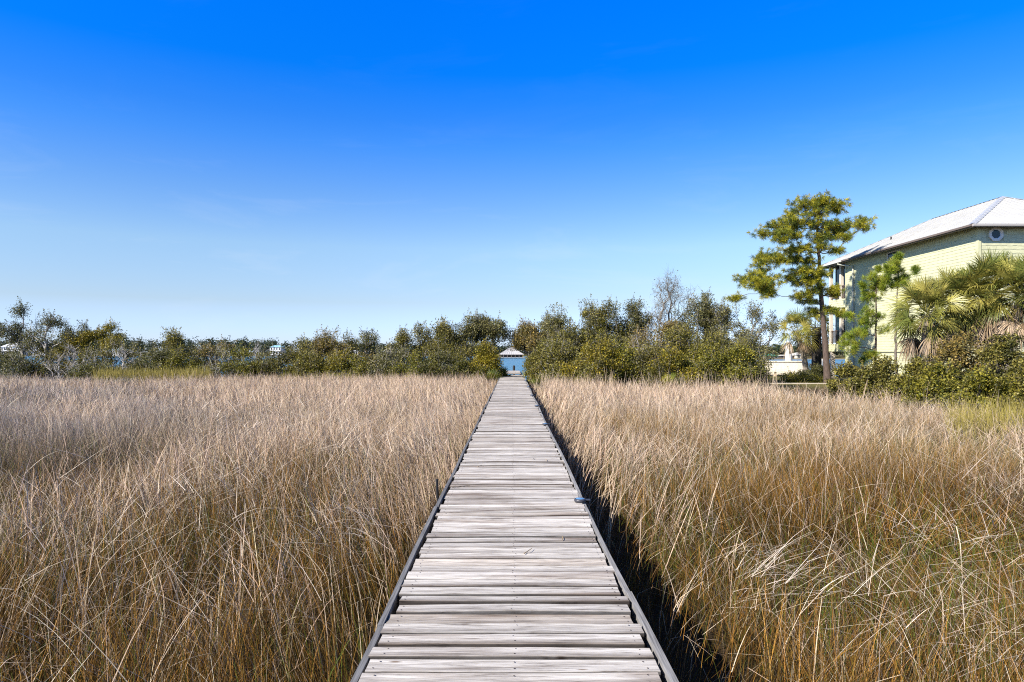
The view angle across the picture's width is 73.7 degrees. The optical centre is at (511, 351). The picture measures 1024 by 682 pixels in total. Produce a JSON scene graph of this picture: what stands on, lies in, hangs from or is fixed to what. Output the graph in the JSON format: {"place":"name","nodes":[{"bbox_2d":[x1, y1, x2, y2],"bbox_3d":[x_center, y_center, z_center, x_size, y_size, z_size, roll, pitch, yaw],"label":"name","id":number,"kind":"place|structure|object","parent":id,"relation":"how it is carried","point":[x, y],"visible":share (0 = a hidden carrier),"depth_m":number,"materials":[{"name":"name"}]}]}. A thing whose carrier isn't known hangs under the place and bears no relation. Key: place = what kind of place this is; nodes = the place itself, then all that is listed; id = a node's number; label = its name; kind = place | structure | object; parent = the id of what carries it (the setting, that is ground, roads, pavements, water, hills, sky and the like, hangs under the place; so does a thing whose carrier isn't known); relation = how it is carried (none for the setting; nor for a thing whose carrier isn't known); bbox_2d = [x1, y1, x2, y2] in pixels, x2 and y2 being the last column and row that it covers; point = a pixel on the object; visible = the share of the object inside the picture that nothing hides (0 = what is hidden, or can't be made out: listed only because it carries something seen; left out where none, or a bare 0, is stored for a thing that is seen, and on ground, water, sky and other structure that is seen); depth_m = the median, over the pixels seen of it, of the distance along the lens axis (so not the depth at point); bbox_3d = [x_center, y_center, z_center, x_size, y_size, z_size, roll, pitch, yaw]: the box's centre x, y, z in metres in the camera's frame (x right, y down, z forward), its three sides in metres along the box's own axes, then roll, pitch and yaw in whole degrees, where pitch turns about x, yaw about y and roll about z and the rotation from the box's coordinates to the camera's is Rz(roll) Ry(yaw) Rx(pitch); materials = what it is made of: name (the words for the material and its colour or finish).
{"place":"outdoors","nodes":[
{"label":"outdoors","id":0,"kind":"place"},
{"bbox_2d":[75,319,96,348],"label":"tree","id":1,"kind":"object","parent":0,"point":[84,326],"visible":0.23,"depth_m":45.94,"materials":[{"name":"green plant"}]},
{"bbox_2d":[0,356,844,381],"bbox_3d":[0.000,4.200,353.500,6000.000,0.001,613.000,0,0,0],"label":"water","id":2,"kind":"structure","parent":0,"point":[517,362],"depth_m":294.15,"materials":[{"name":"blue liquid"}]},
{"bbox_2d":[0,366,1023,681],"bbox_3d":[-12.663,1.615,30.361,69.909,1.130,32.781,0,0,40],"label":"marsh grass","id":3,"kind":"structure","parent":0,"point":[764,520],"depth_m":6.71,"materials":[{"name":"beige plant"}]},
{"bbox_2d":[0,352,1023,681],"bbox_3d":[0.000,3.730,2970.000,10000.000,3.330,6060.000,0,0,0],"label":"ground","id":4,"kind":"structure","parent":0,"point":[620,560],"depth_m":5.80,"materials":[{"name":"brown soil"}]},
{"bbox_2d":[0,322,33,371],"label":"shrub","id":5,"kind":"object","parent":4,"relation":"on","point":[14,353],"visible":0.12,"depth_m":45.59,"materials":[{"name":"green plant"}]},
{"bbox_2d":[0,296,44,358],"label":"tree","id":6,"kind":"object","parent":4,"relation":"on","point":[14,335],"visible":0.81,"depth_m":43.93,"materials":[{"name":"green plant"}]},
{"bbox_2d":[0,342,57,380],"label":"shrub","id":7,"kind":"object","parent":4,"relation":"on","point":[18,361],"visible":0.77,"depth_m":40.98,"materials":[{"name":"green plant"}]},
{"bbox_2d":[11,347,69,381],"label":"shrub","id":8,"kind":"object","parent":4,"relation":"on","point":[51,354],"visible":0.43,"depth_m":42.03,"materials":[{"name":"green plant"}]},
{"bbox_2d":[12,308,76,361],"bbox_3d":[-29.273,-0.267,43.100,3.531,4.969,2.840,0,0,0],"label":"tree","id":9,"kind":"object","parent":4,"relation":"on","point":[50,321],"visible":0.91,"depth_m":42.98,"materials":[{"name":"green plant"}]},
{"bbox_2d":[48,315,82,375],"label":"tree","id":10,"kind":"object","parent":4,"relation":"on","point":[66,326],"visible":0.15,"depth_m":44.94,"materials":[{"name":"green plant"}]},
{"bbox_2d":[38,342,105,380],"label":"dead shrub","id":11,"kind":"object","parent":4,"relation":"on","point":[73,356],"visible":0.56,"depth_m":41.07,"materials":[{"name":"grey plant"}]},
{"bbox_2d":[49,332,101,378],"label":"shrub","id":12,"kind":"object","parent":4,"relation":"on","point":[75,342],"visible":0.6,"depth_m":43.04,"materials":[{"name":"green plant"}]},
{"bbox_2d":[60,347,124,382],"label":"shrub","id":13,"kind":"object","parent":4,"relation":"on","point":[86,368],"visible":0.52,"depth_m":40.41,"materials":[{"name":"green plant"}]},
{"bbox_2d":[76,318,129,363],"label":"tree","id":14,"kind":"object","parent":4,"relation":"on","point":[101,335],"visible":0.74,"depth_m":43.92,"materials":[{"name":"green plant"}]},
{"bbox_2d":[71,330,135,367],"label":"shrub","id":15,"kind":"object","parent":4,"relation":"on","point":[112,346],"visible":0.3,"depth_m":42.59,"materials":[{"name":"green plant"}]},
{"bbox_2d":[109,343,156,366],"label":"shrub","id":16,"kind":"object","parent":4,"relation":"on","point":[135,356],"visible":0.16,"depth_m":42.85,"materials":[{"name":"green plant"}]},
{"bbox_2d":[109,346,160,371],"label":"dead shrub","id":17,"kind":"object","parent":4,"relation":"on","point":[123,352],"visible":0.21,"depth_m":41.45,"materials":[{"name":"grey plant"}]},
{"bbox_2d":[127,342,189,374],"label":"shrub","id":18,"kind":"object","parent":4,"relation":"on","point":[159,356],"visible":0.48,"depth_m":41.33,"materials":[{"name":"green plant"}]},
{"bbox_2d":[148,325,197,366],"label":"tree","id":19,"kind":"object","parent":4,"relation":"on","point":[172,341],"visible":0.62,"depth_m":43.12,"materials":[{"name":"green plant"}]},
{"bbox_2d":[153,341,204,377],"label":"shrub","id":20,"kind":"object","parent":4,"relation":"on","point":[183,360],"visible":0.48,"depth_m":41.38,"materials":[{"name":"green plant"}]},
{"bbox_2d":[177,341,210,370],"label":"shrub","id":21,"kind":"object","parent":4,"relation":"on","point":[198,361],"visible":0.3,"depth_m":42.16,"materials":[{"name":"green plant"}]},
{"bbox_2d":[191,334,241,376],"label":"shrub","id":22,"kind":"object","parent":4,"relation":"on","point":[207,348],"visible":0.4,"depth_m":42.65,"materials":[{"name":"green plant"}]},
{"bbox_2d":[198,343,247,381],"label":"shrub","id":23,"kind":"object","parent":4,"relation":"on","point":[214,368],"visible":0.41,"depth_m":41.16,"materials":[{"name":"green plant"}]},
{"bbox_2d":[218,341,278,379],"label":"shrub","id":24,"kind":"object","parent":4,"relation":"on","point":[245,362],"visible":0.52,"depth_m":41.09,"materials":[{"name":"green plant"}]},
{"bbox_2d":[238,346,286,379],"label":"shrub","id":25,"kind":"object","parent":4,"relation":"on","point":[277,362],"visible":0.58,"depth_m":40.94,"materials":[{"name":"green plant"}]},
{"bbox_2d":[252,341,298,377],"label":"shrub","id":26,"kind":"object","parent":4,"relation":"on","point":[272,351],"visible":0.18,"depth_m":41.76,"materials":[{"name":"green plant"}]},
{"bbox_2d":[279,332,324,372],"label":"shrub","id":27,"kind":"object","parent":4,"relation":"on","point":[293,352],"visible":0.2,"depth_m":42.96,"materials":[{"name":"green plant"}]},
{"bbox_2d":[277,344,334,379],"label":"shrub","id":28,"kind":"object","parent":4,"relation":"on","point":[304,360],"visible":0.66,"depth_m":40.91,"materials":[{"name":"green plant"}]},
{"bbox_2d":[296,324,354,366],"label":"tree","id":29,"kind":"object","parent":4,"relation":"on","point":[326,343],"visible":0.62,"depth_m":43.21,"materials":[{"name":"green plant"}]},
{"bbox_2d":[307,348,360,378],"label":"shrub","id":30,"kind":"object","parent":4,"relation":"on","point":[338,356],"visible":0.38,"depth_m":40.97,"materials":[{"name":"green plant"}]},
{"bbox_2d":[324,327,364,360],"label":"tree","id":31,"kind":"object","parent":4,"relation":"on","point":[352,341],"visible":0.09,"depth_m":44.40,"materials":[{"name":"green plant"}]},
{"bbox_2d":[320,351,375,379],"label":"shrub","id":32,"kind":"object","parent":4,"relation":"on","point":[357,362],"visible":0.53,"depth_m":40.67,"materials":[{"name":"green plant"}]},
{"bbox_2d":[343,349,382,373],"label":"shrub","id":33,"kind":"object","parent":4,"relation":"on","point":[367,357],"visible":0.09,"depth_m":41.61,"materials":[{"name":"green plant"}]},
{"bbox_2d":[354,325,383,363],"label":"tree","id":34,"kind":"object","parent":4,"relation":"on","point":[368,344],"visible":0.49,"depth_m":45.38,"materials":[{"name":"green plant"}]},
{"bbox_2d":[361,338,404,379],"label":"shrub","id":35,"kind":"object","parent":4,"relation":"on","point":[385,359],"visible":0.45,"depth_m":40.73,"materials":[{"name":"green plant"}]},
{"bbox_2d":[379,343,410,368],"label":"shrub","id":36,"kind":"object","parent":4,"relation":"on","point":[400,353],"visible":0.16,"depth_m":42.33,"materials":[{"name":"green plant"}]},
{"bbox_2d":[384,323,416,360],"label":"tree","id":37,"kind":"object","parent":4,"relation":"on","point":[402,338],"visible":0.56,"depth_m":44.37,"materials":[{"name":"green plant"}]},
{"bbox_2d":[385,346,442,378],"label":"shrub","id":38,"kind":"object","parent":4,"relation":"on","point":[417,363],"visible":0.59,"depth_m":40.29,"materials":[{"name":"green plant"}]},
{"bbox_2d":[0,334,844,357],"bbox_3d":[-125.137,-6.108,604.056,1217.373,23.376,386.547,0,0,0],"label":"wood","id":39,"kind":"object","parent":4,"relation":"on","point":[274,342],"visible":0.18,"depth_m":679.86,"materials":[{"name":"green plant"}]},
{"bbox_2d":[405,320,441,362],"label":"tree","id":40,"kind":"object","parent":4,"relation":"on","point":[427,337],"visible":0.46,"depth_m":44.51,"materials":[{"name":"green plant"}]},
{"bbox_2d":[422,315,474,358],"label":"tree","id":41,"kind":"object","parent":4,"relation":"on","point":[443,331],"visible":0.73,"depth_m":42.99,"materials":[{"name":"green plant"}]},
{"bbox_2d":[419,347,483,379],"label":"shrub","id":42,"kind":"object","parent":4,"relation":"on","point":[445,362],"visible":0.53,"depth_m":40.25,"materials":[{"name":"green plant"}]},
{"bbox_2d":[433,336,476,364],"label":"shrub","id":43,"kind":"object","parent":4,"relation":"on","point":[469,349],"visible":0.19,"depth_m":41.82,"materials":[{"name":"green plant"}]},
{"bbox_2d":[446,352,487,380],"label":"shrub","id":44,"kind":"object","parent":4,"relation":"on","point":[461,361],"visible":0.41,"depth_m":40.15,"materials":[{"name":"green plant"}]},
{"bbox_2d":[451,307,513,359],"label":"tree","id":45,"kind":"object","parent":4,"relation":"on","point":[479,328],"visible":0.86,"depth_m":43.30,"materials":[{"name":"green plant"}]},
{"bbox_2d":[466,336,503,381],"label":"shrub","id":46,"kind":"object","parent":4,"relation":"on","point":[487,356],"visible":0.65,"depth_m":40.49,"materials":[{"name":"green plant"}]},
{"bbox_2d":[483,369,503,380],"bbox_3d":[-1.120,2.016,39.835,1.706,2.180,1.912,0,0,0],"label":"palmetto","id":47,"kind":"object","parent":4,"relation":"on","point":[495,376],"visible":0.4,"depth_m":39.49,"materials":[{"name":"green plant"}]},
{"bbox_2d":[498,347,523,357],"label":"pavilion","id":48,"kind":"structure","parent":4,"relation":"on","point":[509,353],"depth_m":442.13,"materials":[{"name":"white"}]},
{"bbox_2d":[350,375,678,681],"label":"boardwalk","id":49,"kind":"structure","parent":4,"relation":"on","point":[478,595],"depth_m":4.37,"materials":[{"name":"grey wood"}]},
{"bbox_2d":[507,315,553,380],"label":"tree","id":50,"kind":"object","parent":4,"relation":"on","point":[525,338],"visible":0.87,"depth_m":43.16,"materials":[{"name":"green plant"}]},
{"bbox_2d":[521,338,554,389],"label":"shrub","id":51,"kind":"object","parent":4,"relation":"on","point":[529,363],"visible":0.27,"depth_m":38.42,"materials":[{"name":"green plant"}]},
{"bbox_2d":[524,326,566,379],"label":"shrub","id":52,"kind":"object","parent":4,"relation":"on","point":[549,338],"visible":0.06,"depth_m":40.90,"materials":[{"name":"green plant"}]},
{"bbox_2d":[527,301,583,356],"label":"tree","id":53,"kind":"object","parent":4,"relation":"on","point":[558,321],"visible":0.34,"depth_m":44.24,"materials":[{"name":"green plant"}]},
{"bbox_2d":[530,333,585,387],"bbox_3d":[2.709,0.643,36.684,3.525,3.376,3.564,0,0,0],"label":"shrub","id":54,"kind":"object","parent":4,"relation":"on","point":[551,360],"visible":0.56,"depth_m":36.38,"materials":[{"name":"green plant"}]},
{"bbox_2d":[554,322,583,378],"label":"shrub","id":55,"kind":"object","parent":4,"relation":"on","point":[563,333],"visible":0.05,"depth_m":40.74,"materials":[{"name":"green plant"}]},
{"bbox_2d":[563,294,610,354],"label":"tree","id":56,"kind":"object","parent":4,"relation":"on","point":[587,321],"visible":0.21,"depth_m":44.75,"materials":[{"name":"green plant"}]},
{"bbox_2d":[558,331,631,388],"bbox_3d":[4.339,0.616,35.674,3.807,3.420,3.602,0,0,0],"label":"shrub","id":57,"kind":"object","parent":4,"relation":"on","point":[596,359],"visible":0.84,"depth_m":35.11,"materials":[{"name":"green plant"}]},
{"bbox_2d":[576,296,634,343],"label":"tree","id":58,"kind":"object","parent":4,"relation":"on","point":[601,318],"visible":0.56,"depth_m":44.36,"materials":[{"name":"green plant"}]},
{"bbox_2d":[585,324,634,362],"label":"shrub","id":59,"kind":"object","parent":4,"relation":"on","point":[612,337],"visible":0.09,"depth_m":39.28,"materials":[{"name":"green plant"}]},
{"bbox_2d":[598,336,645,388],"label":"shrub","id":60,"kind":"object","parent":4,"relation":"on","point":[624,352],"visible":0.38,"depth_m":35.39,"materials":[{"name":"green plant"}]},
{"bbox_2d":[611,292,653,347],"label":"tree","id":61,"kind":"object","parent":4,"relation":"on","point":[637,317],"visible":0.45,"depth_m":44.61,"materials":[{"name":"green plant"}]},
{"bbox_2d":[622,321,666,385],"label":"shrub","id":62,"kind":"object","parent":4,"relation":"on","point":[640,343],"visible":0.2,"depth_m":37.39,"materials":[{"name":"green plant"}]},
{"bbox_2d":[623,339,672,391],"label":"shrub","id":63,"kind":"object","parent":4,"relation":"on","point":[648,353],"visible":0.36,"depth_m":35.17,"materials":[{"name":"green plant"}]},
{"bbox_2d":[651,372,681,385],"bbox_3d":[7.582,2.059,33.366,1.788,2.204,1.828,0,0,0],"label":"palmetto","id":64,"kind":"object","parent":4,"relation":"on","point":[670,377],"visible":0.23,"depth_m":33.17,"materials":[{"name":"green plant"}]},
{"bbox_2d":[642,316,692,360],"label":"tree","id":65,"kind":"object","parent":4,"relation":"on","point":[665,327],"visible":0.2,"depth_m":43.24,"materials":[{"name":"green plant"}]},
{"bbox_2d":[639,267,700,348],"bbox_3d":[10.452,-1.935,46.788,5.352,8.309,3.197,0,0,0],"label":"bare tree","id":66,"kind":"object","parent":4,"relation":"on","point":[670,296],"visible":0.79,"depth_m":46.42,"materials":[{"name":"grey plant"}]},
{"bbox_2d":[647,339,709,393],"bbox_3d":[8.283,0.874,34.171,3.207,2.997,3.145,0,0,0],"label":"shrub","id":67,"kind":"object","parent":4,"relation":"on","point":[672,359],"visible":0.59,"depth_m":33.87,"materials":[{"name":"green plant"}]},
{"bbox_2d":[661,319,703,362],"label":"shrub","id":68,"kind":"object","parent":4,"relation":"on","point":[674,334],"visible":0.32,"depth_m":39.00,"materials":[{"name":"green plant"}]},
{"bbox_2d":[668,286,732,347],"bbox_3d":[12.344,-1.076,45.235,4.669,6.578,2.683,0,0,0],"label":"tree","id":69,"kind":"object","parent":4,"relation":"on","point":[699,315],"visible":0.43,"depth_m":45.07,"materials":[{"name":"green plant"}]},
{"bbox_2d":[672,337,737,390],"bbox_3d":[9.887,0.788,34.825,3.569,3.107,3.532,0,0,0],"label":"shrub","id":70,"kind":"object","parent":4,"relation":"on","point":[709,353],"visible":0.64,"depth_m":34.03,"materials":[{"name":"green plant"}]},
{"bbox_2d":[689,325,753,366],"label":"shrub","id":71,"kind":"object","parent":4,"relation":"on","point":[717,339],"visible":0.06,"depth_m":37.65,"materials":[{"name":"green plant"}]},
{"bbox_2d":[705,294,762,352],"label":"tree","id":72,"kind":"object","parent":4,"relation":"on","point":[724,321],"visible":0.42,"depth_m":44.44,"materials":[{"name":"green plant"}]},
{"bbox_2d":[705,340,771,391],"bbox_3d":[11.313,0.834,34.353,3.645,3.000,3.352,0,0,0],"label":"shrub","id":73,"kind":"object","parent":4,"relation":"on","point":[744,353],"visible":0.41,"depth_m":33.90,"materials":[{"name":"green plant"}]},
{"bbox_2d":[730,357,773,388],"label":"shrub","id":74,"kind":"object","parent":4,"relation":"on","point":[758,377],"visible":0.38,"depth_m":33.51,"materials":[{"name":"green plant"}]},
{"bbox_2d":[731,325,779,380],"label":"shrub","id":75,"kind":"object","parent":4,"relation":"on","point":[766,353],"visible":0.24,"depth_m":40.24,"materials":[{"name":"green plant"}]},
{"bbox_2d":[735,299,783,359],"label":"tree","id":76,"kind":"object","parent":4,"relation":"on","point":[755,313],"visible":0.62,"depth_m":44.07,"materials":[{"name":"green plant"}]},
{"bbox_2d":[762,360,802,375],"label":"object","id":77,"kind":"object","parent":4,"relation":"on","point":[783,365],"visible":0.12,"depth_m":58.48,"materials":[{"name":"white"}]},
{"bbox_2d":[775,307,818,371],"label":"palm tree","id":78,"kind":"object","parent":4,"relation":"on","point":[796,319],"visible":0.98,"depth_m":51.75,"materials":[{"name":"green plant"}]},
{"bbox_2d":[777,366,822,381],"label":"shrub","id":79,"kind":"object","parent":4,"relation":"on","point":[797,377],"visible":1,"depth_m":46.99,"materials":[{"name":"green plant"}]},
{"bbox_2d":[722,188,878,382],"bbox_3d":[18.970,-4.177,44.942,9.397,12.987,6.620,0,0,0],"label":"pine tree","id":80,"kind":"object","parent":4,"relation":"on","point":[761,282],"visible":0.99,"depth_m":44.54,"materials":[{"name":"green plant"}]},
{"bbox_2d":[797,308,834,366],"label":"palm tree","id":81,"kind":"object","parent":4,"relation":"on","point":[816,356],"visible":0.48,"depth_m":53.69,"materials":[{"name":"plant"}]},
{"bbox_2d":[799,361,837,380],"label":"shrub","id":82,"kind":"object","parent":4,"relation":"on","point":[817,369],"visible":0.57,"depth_m":49.28,"materials":[{"name":"green plant"}]},
{"bbox_2d":[824,359,869,398],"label":"shrub","id":83,"kind":"object","parent":4,"relation":"on","point":[847,370],"visible":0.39,"depth_m":30.90,"materials":[{"name":"green plant"}]},
{"bbox_2d":[837,263,891,365],"bbox_3d":[19.604,-1.298,37.698,2.853,7.202,2.623,0,0,16],"label":"pine tree","id":84,"kind":"object","parent":4,"relation":"on","point":[862,332],"visible":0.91,"depth_m":37.86,"materials":[{"name":"green plant"}]},
{"bbox_2d":[840,353,903,403],"bbox_3d":[14.777,1.167,27.614,2.816,2.327,2.542,0,0,-20],"label":"shrub","id":85,"kind":"object","parent":4,"relation":"on","point":[877,374],"visible":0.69,"depth_m":27.22,"materials":[{"name":"green plant"}]},
{"bbox_2d":[877,250,924,373],"bbox_3d":[21.029,-1.620,37.057,2.445,7.851,1.614,0,0,0],"label":"pine tree","id":86,"kind":"object","parent":4,"relation":"on","point":[890,266],"visible":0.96,"depth_m":36.90,"materials":[{"name":"green plant"}]},
{"bbox_2d":[879,354,926,403],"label":"shrub","id":87,"kind":"object","parent":4,"relation":"on","point":[916,364],"visible":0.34,"depth_m":24.88,"materials":[{"name":"green plant"}]},
{"bbox_2d":[883,273,972,365],"bbox_3d":[16.991,-0.508,28.119,3.138,5.482,3.212,0,0,0],"label":"palm tree","id":88,"kind":"object","parent":4,"relation":"on","point":[922,291],"visible":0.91,"depth_m":27.72,"materials":[{"name":"green plant"}]},
{"bbox_2d":[895,358,968,415],"bbox_3d":[12.922,1.254,20.602,2.119,2.160,2.179,0,0,-43],"label":"shrub","id":89,"kind":"object","parent":4,"relation":"on","point":[936,379],"visible":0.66,"depth_m":20.28,"materials":[{"name":"green plant"}]},
{"bbox_2d":[902,325,1005,390],"bbox_3d":[15.257,0.703,23.508,3.153,3.262,3.124,0,0,0],"label":"shrub","id":90,"kind":"object","parent":4,"relation":"on","point":[955,350],"visible":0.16,"depth_m":23.43,"materials":[{"name":"green plant"}]},
{"bbox_2d":[913,263,1005,369],"bbox_3d":[18.742,-0.772,28.621,3.448,6.009,3.495,0,0,0],"label":"palm tree","id":91,"kind":"object","parent":4,"relation":"on","point":[952,281],"visible":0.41,"depth_m":27.89,"materials":[{"name":"green plant"}]},
{"bbox_2d":[938,364,1023,420],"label":"shrub","id":92,"kind":"object","parent":4,"relation":"on","point":[981,384],"visible":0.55,"depth_m":18.62,"materials":[{"name":"green plant"}]},
{"bbox_2d":[947,246,1023,367],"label":"palm tree","id":93,"kind":"object","parent":4,"relation":"on","point":[986,267],"visible":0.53,"depth_m":27.53,"materials":[{"name":"green plant"}]},
{"bbox_2d":[962,327,1023,405],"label":"shrub","id":94,"kind":"object","parent":4,"relation":"on","point":[998,352],"visible":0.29,"depth_m":21.80,"materials":[{"name":"green plant"}]},
{"bbox_2d":[973,252,1023,372],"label":"palm tree","id":95,"kind":"object","parent":4,"relation":"on","point":[1007,275],"visible":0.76,"depth_m":27.03,"materials":[{"name":"green plant"}]},
{"bbox_2d":[988,359,1023,428],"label":"shrub","id":96,"kind":"object","parent":4,"relation":"on","point":[1020,384],"visible":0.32,"depth_m":18.19,"materials":[{"name":"green plant"}]},
{"bbox_2d":[0,362,1023,681],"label":"green grass","id":97,"kind":"structure","parent":0,"point":[988,418],"depth_m":6.82,"materials":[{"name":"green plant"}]},
{"bbox_2d":[0,0,1023,351],"label":"sky","id":98,"kind":"structure","parent":0,"point":[281,170],"materials":[{"name":"blue"}]},
{"bbox_2d":[816,196,1023,378],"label":"house","id":99,"kind":"structure","parent":0,"point":[952,240],"depth_m":41.70,"materials":[{"name":"yellow"}]},
{"bbox_2d":[835,267,844,299],"bbox_3d":[25.085,-5.200,51.675,0.050,2.400,2.450,0,0,0],"label":"window","id":100,"kind":"structure","parent":99,"relation":"in","point":[837,270],"depth_m":52.63,"materials":[{"name":"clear glass"}]},
{"bbox_2d":[835,309,844,340],"bbox_3d":[25.085,-1.930,51.675,0.050,2.540,2.450,0,0,0],"label":"window","id":101,"kind":"structure","parent":99,"relation":"in","point":[836,319],"depth_m":52.63,"materials":[{"name":"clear glass"}]},
{"bbox_2d":[989,227,1003,240],"bbox_3d":[25.500,-6.200,35.965,0.739,0.739,0.070,0,0,0],"label":"octagonal window","id":102,"kind":"structure","parent":99,"relation":"in","point":[995,233],"depth_m":35.95,"materials":[{"name":"white glass"}]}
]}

